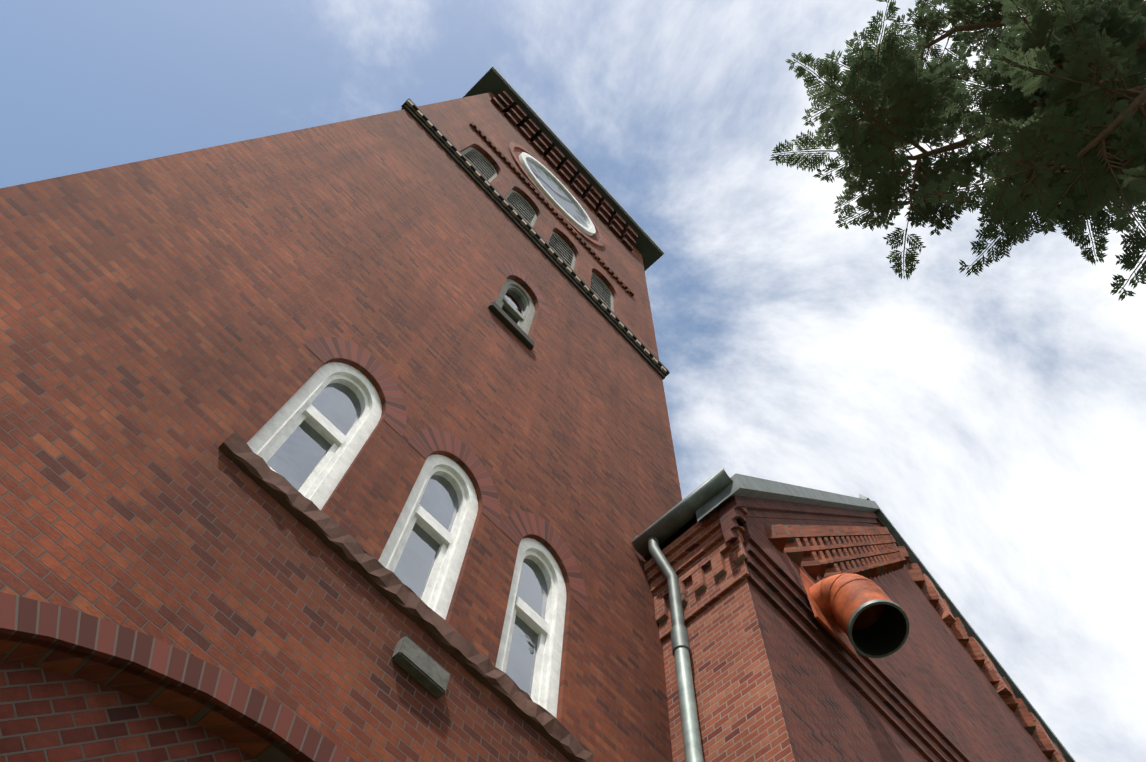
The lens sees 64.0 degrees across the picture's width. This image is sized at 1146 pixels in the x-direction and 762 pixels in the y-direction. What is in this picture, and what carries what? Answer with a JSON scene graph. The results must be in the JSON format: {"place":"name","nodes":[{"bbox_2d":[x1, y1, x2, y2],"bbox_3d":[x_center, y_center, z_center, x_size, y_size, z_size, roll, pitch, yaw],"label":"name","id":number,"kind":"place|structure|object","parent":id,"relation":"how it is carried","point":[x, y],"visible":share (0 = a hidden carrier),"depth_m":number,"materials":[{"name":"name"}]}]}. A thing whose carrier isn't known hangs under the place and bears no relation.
{"place":"outdoors","nodes":[
{"label":"outdoors","id":0,"kind":"place"},
{"bbox_2d":[0,0,1145,761],"label":"sky","id":1,"kind":"structure","parent":0,"point":[995,418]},
{"bbox_2d":[644,507,749,641],"bbox_3d":[1.584,2.306,11.470,1.550,1.500,0.270,-41,-78,14],"label":"brick corbelling","id":2,"kind":"object","parent":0,"point":[708,564],"visible":0.83,"depth_m":11.43,"materials":[{"name":"red brick"}]},
{"bbox_2d":[717,495,968,636],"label":"rake courses","id":3,"kind":"object","parent":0,"point":[730,512],"visible":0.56,"depth_m":13.74,"materials":[{"name":"red brick"}]},
{"bbox_2d":[769,0,1145,300],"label":"tree branches","id":4,"kind":"object","parent":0,"point":[1138,102],"visible":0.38,"depth_m":4.85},
{"bbox_2d":[848,19,1131,202],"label":"thuja cones","id":5,"kind":"object","parent":4,"relation":"attached to","point":[1114,80],"visible":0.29,"depth_m":4.86,"materials":[{"name":"green plant"}]},
{"bbox_2d":[923,573,1064,761],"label":"brick dentils","id":6,"kind":"object","parent":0,"point":[948,619],"visible":0.46,"depth_m":19.41,"materials":[{"name":"red brick"}]},
{"label":"ground","id":7,"kind":"structure","parent":0,"visible":0},
{"bbox_2d":[0,92,681,761],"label":"tower","id":8,"kind":"structure","parent":7,"relation":"on","point":[164,320],"depth_m":8.24,"materials":[{"name":"brick"}]},
{"bbox_2d":[0,659,258,761],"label":"brick wall","id":9,"kind":"structure","parent":8,"relation":"attached to","point":[46,715],"depth_m":4.78,"materials":[{"name":"brick"}]},
{"bbox_2d":[0,592,354,761],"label":"arch ring","id":10,"kind":"object","parent":8,"relation":"attached to","point":[24,617],"visible":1,"depth_m":5.11,"materials":[{"name":"red brick"}]},
{"bbox_2d":[247,362,381,509],"bbox_3d":[-2.332,0.438,8.521,0.150,2.758,0.796,-41,-78,14],"label":"window frame","id":11,"kind":"object","parent":8,"relation":"attached to","point":[268,439],"visible":0.75,"depth_m":8.46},
{"bbox_2d":[267,383,360,489],"bbox_3d":[-2.372,0.492,8.477,0.015,2.438,0.480,-41,-78,14],"label":"window","id":12,"kind":"structure","parent":11,"relation":"in","point":[294,460],"depth_m":8.34,"materials":[{"name":"glass"}]},
{"bbox_2d":[304,337,406,435],"bbox_3d":[-2.181,-0.061,9.691,0.001,1.025,1.340,-41,-78,14],"label":"brick window arch","id":13,"kind":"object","parent":8,"relation":"attached to","point":[324,349],"visible":1,"depth_m":9.72,"materials":[{"name":"red brick"}]},
{"bbox_2d":[219,432,592,761],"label":"sill band","id":14,"kind":"object","parent":8,"relation":"attached to","point":[401,596],"visible":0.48,"depth_m":7.31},
{"bbox_2d":[392,636,449,697],"bbox_3d":[-1.153,2.162,6.893,0.140,0.220,0.480,-41,-78,14],"label":"wall lamp","id":15,"kind":"object","parent":8,"relation":"attached to","point":[421,666],"visible":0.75,"depth_m":6.82,"materials":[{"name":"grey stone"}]},
{"bbox_2d":[378,454,477,619],"bbox_3d":[-1.363,1.420,8.815,0.150,2.758,0.796,-41,-78,14],"label":"window frame","id":16,"kind":"object","parent":8,"relation":"attached to","point":[438,592],"visible":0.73,"depth_m":8.77,"materials":[{"name":"white wood"}]},
{"bbox_2d":[394,475,458,598],"bbox_3d":[-1.404,1.473,8.771,0.015,2.438,0.480,-41,-78,14],"label":"window","id":17,"kind":"structure","parent":16,"relation":"in","point":[439,503],"depth_m":8.66,"materials":[{"name":"clear glass"}]},
{"bbox_2d":[407,428,500,528],"bbox_3d":[-1.212,0.920,9.985,0.001,1.025,1.340,-41,-78,14],"label":"brick window arch","id":18,"kind":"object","parent":8,"relation":"attached to","point":[425,443],"visible":1,"depth_m":10.02,"materials":[{"name":"red brick"}]},
{"bbox_2d":[461,147,496,181],"bbox_3d":[-2.497,-5.469,23.527,0.120,3.898,1.036,-41,-78,14],"label":"window frame","id":19,"kind":"object","parent":8,"relation":"attached to","point":[469,149],"visible":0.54,"depth_m":24.91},
{"bbox_2d":[464,151,493,179],"bbox_3d":[-2.540,-5.460,23.638,0.190,3.900,0.920,-41,-78,14],"label":"louver","id":20,"kind":"object","parent":8,"relation":"attached to","point":[478,165],"visible":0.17,"depth_m":24.38,"materials":[{"name":"grey metal"}]},
{"bbox_2d":[466,151,493,179],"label":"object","id":21,"kind":"object","parent":8,"relation":"attached to","point":[480,163],"visible":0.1,"depth_m":24.09,"materials":[{"name":"grey metal"}]},
{"bbox_2d":[488,301,534,349],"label":"sill","id":22,"kind":"structure","parent":8,"relation":"attached to","point":[513,327],"depth_m":15.07,"materials":[{"name":"stone"}]},
{"bbox_2d":[501,290,523,323],"bbox_3d":[-1.149,-1.257,16.754,0.015,2.777,0.540,-41,-78,14],"label":"window pane","id":23,"kind":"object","parent":8,"relation":"attached to","point":[513,298],"visible":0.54,"depth_m":17.44,"materials":[{"name":"glass"}]},
{"bbox_2d":[495,279,534,334],"bbox_3d":[-1.108,-1.310,16.798,0.150,3.098,0.856,-41,-78,14],"label":"window frame","id":24,"kind":"object","parent":8,"relation":"attached to","point":[525,320],"visible":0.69,"depth_m":17.05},
{"bbox_2d":[507,193,533,223],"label":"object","id":25,"kind":"object","parent":8,"relation":"attached to","point":[520,208],"visible":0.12,"depth_m":24.42,"materials":[{"name":"grey metal"}]},
{"bbox_2d":[507,193,533,222],"bbox_3d":[-1.476,-4.381,23.962,0.190,3.900,0.920,-41,-78,14],"label":"louver","id":26,"kind":"object","parent":8,"relation":"attached to","point":[516,205],"visible":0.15,"depth_m":24.70,"materials":[{"name":"grey metal"}]},
{"bbox_2d":[505,190,536,226],"bbox_3d":[-1.432,-4.390,23.850,0.120,3.898,1.036,-41,-78,14],"label":"window frame","id":27,"kind":"object","parent":8,"relation":"attached to","point":[518,195],"visible":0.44,"depth_m":25.30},
{"bbox_2d":[497,263,549,320],"bbox_3d":[-0.918,-1.867,18.029,0.001,1.300,1.460,-41,-78,14],"label":"brick window arch","id":28,"kind":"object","parent":8,"relation":"attached to","point":[506,269],"visible":1,"depth_m":18.07,"materials":[{"name":"red brick"}]},
{"bbox_2d":[495,538,565,717],"bbox_3d":[-0.429,2.367,9.099,0.150,2.758,0.796,-41,-78,14],"label":"window frame","id":29,"kind":"object","parent":8,"relation":"attached to","point":[549,630],"visible":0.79,"depth_m":9.07,"materials":[{"name":"white wood"}]},
{"bbox_2d":[506,559,547,696],"bbox_3d":[-0.470,2.420,9.055,0.015,2.438,0.480,-41,-78,14],"label":"window","id":30,"kind":"structure","parent":29,"relation":"in","point":[532,592],"depth_m":8.95,"materials":[{"name":"glass"}]},
{"bbox_2d":[401,98,669,379],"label":"ledge cornice","id":31,"kind":"structure","parent":8,"relation":"attached to","point":[480,180],"depth_m":21.68,"materials":[{"name":"brown brick"}]},
{"bbox_2d":[406,100,665,373],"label":"band dentils","id":32,"kind":"object","parent":8,"relation":"attached to","point":[522,221],"visible":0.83,"depth_m":21.72,"materials":[{"name":"brown brick"}]},
{"bbox_2d":[501,511,587,610],"bbox_3d":[-0.278,1.867,10.269,0.001,1.025,1.340,-41,-78,14],"label":"brick window arch","id":33,"kind":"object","parent":8,"relation":"attached to","point":[517,527],"visible":1,"depth_m":10.30,"materials":[{"name":"red brick"}]},
{"bbox_2d":[469,122,634,296],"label":"brick molding","id":34,"kind":"structure","parent":8,"relation":"attached to","point":[550,207],"depth_m":26.87,"materials":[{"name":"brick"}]},
{"bbox_2d":[508,142,604,246],"bbox_3d":[-0.517,-6.109,30.047,0.090,5.800,4.480,-41,-78,14],"label":"clock hood","id":35,"kind":"object","parent":8,"relation":"attached to","point":[511,147],"visible":0.69,"depth_m":28.68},
{"bbox_2d":[519,152,595,235],"bbox_3d":[-0.499,-6.125,30.041,0.140,4.480,3.500,-41,-78,14],"label":"clock rim","id":36,"kind":"object","parent":8,"relation":"attached to","point":[523,157],"visible":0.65,"depth_m":29.05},
{"bbox_2d":[526,159,589,228],"bbox_3d":[-0.520,-6.106,30.048,0.020,4.100,3.200,-41,-78,14],"label":"clock face","id":37,"kind":"object","parent":8,"relation":"attached to","point":[570,207],"visible":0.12,"depth_m":30.27},
{"bbox_2d":[530,165,584,223],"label":"clock marks","id":38,"kind":"object","parent":37,"relation":"attached to","point":[561,196],"visible":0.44,"depth_m":30.21},
{"bbox_2d":[549,235,572,266],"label":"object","id":39,"kind":"object","parent":8,"relation":"attached to","point":[560,250],"visible":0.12,"depth_m":24.84,"materials":[{"name":"grey metal"}]},
{"bbox_2d":[549,234,572,264],"bbox_3d":[-0.411,-3.302,24.285,0.190,3.900,0.920,-41,-78,14],"label":"louver","id":40,"kind":"object","parent":8,"relation":"attached to","point":[558,252],"visible":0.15,"depth_m":25.02,"materials":[{"name":"grey metal"}]},
{"bbox_2d":[548,231,575,269],"bbox_3d":[-0.368,-3.311,24.174,0.120,3.898,1.036,-41,-78,14],"label":"window frame","id":41,"kind":"object","parent":8,"relation":"attached to","point":[569,249],"visible":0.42,"depth_m":25.69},
{"bbox_2d":[463,68,662,270],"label":"eave soffit","id":42,"kind":"structure","parent":8,"relation":"attached to","point":[493,82],"depth_m":36.35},
{"bbox_2d":[490,91,637,251],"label":"brackets","id":43,"kind":"object","parent":8,"relation":"attached to","point":[540,143],"visible":0.96,"depth_m":35.09,"materials":[{"name":"brick"}]},
{"bbox_2d":[465,67,663,253],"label":"eave fascia","id":44,"kind":"structure","parent":8,"relation":"attached to","point":[576,158],"depth_m":36.65,"materials":[{"name":"grey metal"}]},
{"bbox_2d":[591,276,610,306],"bbox_3d":[0.654,-2.223,24.609,0.190,3.900,0.920,-41,-78,14],"label":"louver","id":45,"kind":"object","parent":8,"relation":"attached to","point":[597,293],"visible":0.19,"depth_m":25.35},
{"bbox_2d":[590,276,610,308],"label":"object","id":46,"kind":"object","parent":45,"relation":"attached to","point":[600,292],"visible":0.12,"depth_m":25.20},
{"bbox_2d":[592,272,613,311],"bbox_3d":[0.697,-2.232,24.497,0.120,3.898,1.036,-41,-78,14],"label":"window frame","id":47,"kind":"object","parent":8,"relation":"attached to","point":[608,291],"visible":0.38,"depth_m":26.02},
{"bbox_2d":[674,645,703,761],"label":"downpipe","id":48,"kind":"object","parent":7,"relation":"on","point":[693,751],"visible":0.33,"depth_m":9.19,"materials":[{"name":"grey metal"}]},
{"bbox_2d":[670,624,689,655],"bbox_3d":[1.208,2.940,10.327,0.200,0.400,0.200,-41,-78,14],"label":"downpipe collar","id":49,"kind":"object","parent":48,"relation":"attached to","point":[679,634],"visible":0.78,"depth_m":10.29,"materials":[{"name":"grey metal"}]},
{"bbox_2d":[747,579,928,761],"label":"wing","id":50,"kind":"structure","parent":7,"relation":"on","point":[831,712],"depth_m":9.83,"materials":[{"name":"red brick"}]},
{"bbox_2d":[648,537,684,626],"bbox_3d":[1.144,2.567,11.302,0.150,2.280,0.373,-69,-85,18],"label":"downspout","id":51,"kind":"object","parent":50,"relation":"attached to","point":[669,574],"visible":0.77,"depth_m":11.44,"materials":[{"name":"grey metal"}]},
{"bbox_2d":[659,517,696,550],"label":"wing roof","id":52,"kind":"structure","parent":50,"relation":"on","point":[676,535],"depth_m":12.84,"materials":[{"name":"black metal"}]},
{"bbox_2d":[631,468,732,556],"bbox_3d":[1.489,1.792,12.276,1.630,0.150,0.300,-41,-78,14],"label":"gutter","id":53,"kind":"object","parent":52,"relation":"attached to","point":[672,521],"visible":0.85,"depth_m":12.23,"materials":[{"name":"grey metal"}]},
{"bbox_2d":[662,578,794,761],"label":"brick wall","id":54,"kind":"structure","parent":50,"relation":"attached to","point":[740,715],"depth_m":9.34,"materials":[{"name":"brick"}]},
{"bbox_2d":[742,529,974,761],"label":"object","id":55,"kind":"object","parent":50,"relation":"attached to","point":[776,583],"visible":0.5,"depth_m":11.38,"materials":[{"name":"brick"}]},
{"bbox_2d":[696,473,1075,761],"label":"rake flashing","id":56,"kind":"object","parent":50,"relation":"attached to","point":[747,486],"visible":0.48,"depth_m":17.93,"materials":[{"name":"grey metal"}]},
{"bbox_2d":[859,494,869,499],"bbox_3d":[7.662,3.148,24.191,0.360,0.800,0.400,-41,-78,14],"label":"peak finial","id":57,"kind":"object","parent":56,"relation":"on","point":[863,497],"visible":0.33,"depth_m":24.09,"materials":[{"name":"grey metal"}]},
{"bbox_2d":[743,517,1050,761],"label":"gable wall","id":58,"kind":"structure","parent":50,"relation":"attached to","point":[932,668],"depth_m":15.47,"materials":[{"name":"brick"}]},
{"bbox_2d":[809,573,906,655],"bbox_3d":[3.506,2.782,11.300,0.914,1.357,0.696,-41,-78,14],"label":"duct","id":59,"kind":"object","parent":58,"relation":"attached to","point":[850,598],"visible":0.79,"depth_m":11.24,"materials":[{"name":"orange metal"}]},
{"bbox_2d":[798,568,857,658],"bbox_3d":[3.235,2.943,11.697,0.035,1.150,0.800,-41,-78,14],"label":"pipe flange","id":60,"kind":"object","parent":59,"relation":"attached to","point":[842,638],"visible":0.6,"depth_m":11.31,"materials":[{"name":"orange metal"}]},
{"bbox_2d":[820,577,841,628],"bbox_3d":[3.365,2.827,11.655,0.262,0.660,0.695,-41,-78,14],"label":"duct seam","id":61,"kind":"object","parent":59,"relation":"attached to","point":[825,606],"visible":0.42,"depth_m":11.41,"materials":[{"name":"orange metal"}]},
{"bbox_2d":[827,573,853,621],"bbox_3d":[3.474,2.760,11.509,0.552,0.461,0.696,-41,-78,14],"label":"pipe joint","id":62,"kind":"object","parent":59,"relation":"attached to","point":[828,597],"visible":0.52,"depth_m":11.37,"materials":[{"name":"orange metal"}]},
{"bbox_2d":[830,578,876,624],"bbox_3d":[3.522,2.763,11.322,0.688,0.146,0.694,-41,-78,14],"label":"pipe joint","id":63,"kind":"object","parent":59,"relation":"attached to","point":[843,584],"visible":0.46,"depth_m":11.26,"materials":[{"name":"orange metal"}]},
{"bbox_2d":[847,599,899,645],"bbox_3d":[3.563,2.892,10.696,0.714,0.176,0.715,-41,-78,14],"label":"pipe rim","id":64,"kind":"object","parent":59,"relation":"attached to","point":[861,607],"visible":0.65,"depth_m":10.64,"materials":[{"name":"grey metal"}]},
{"bbox_2d":[849,601,909,657],"bbox_3d":[3.565,2.898,10.667,0.705,0.116,0.714,-41,-78,14],"label":"pipe rim","id":65,"kind":"object","parent":59,"relation":"attached to","point":[872,604],"visible":0.96,"depth_m":10.66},
{"bbox_2d":[852,604,906,655],"bbox_3d":[3.544,2.832,10.988,0.745,0.740,0.663,-41,-78,14],"label":"pipe opening","id":66,"kind":"object","parent":59,"relation":"attached to","point":[885,633],"visible":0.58,"depth_m":11.01,"materials":[{"name":"black"}]},
{"bbox_2d":[764,524,1066,761],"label":"decorative brickwork","id":67,"kind":"object","parent":58,"relation":"attached to","point":[822,551],"visible":0.88,"depth_m":16.60,"materials":[{"name":"brick"}]}
]}

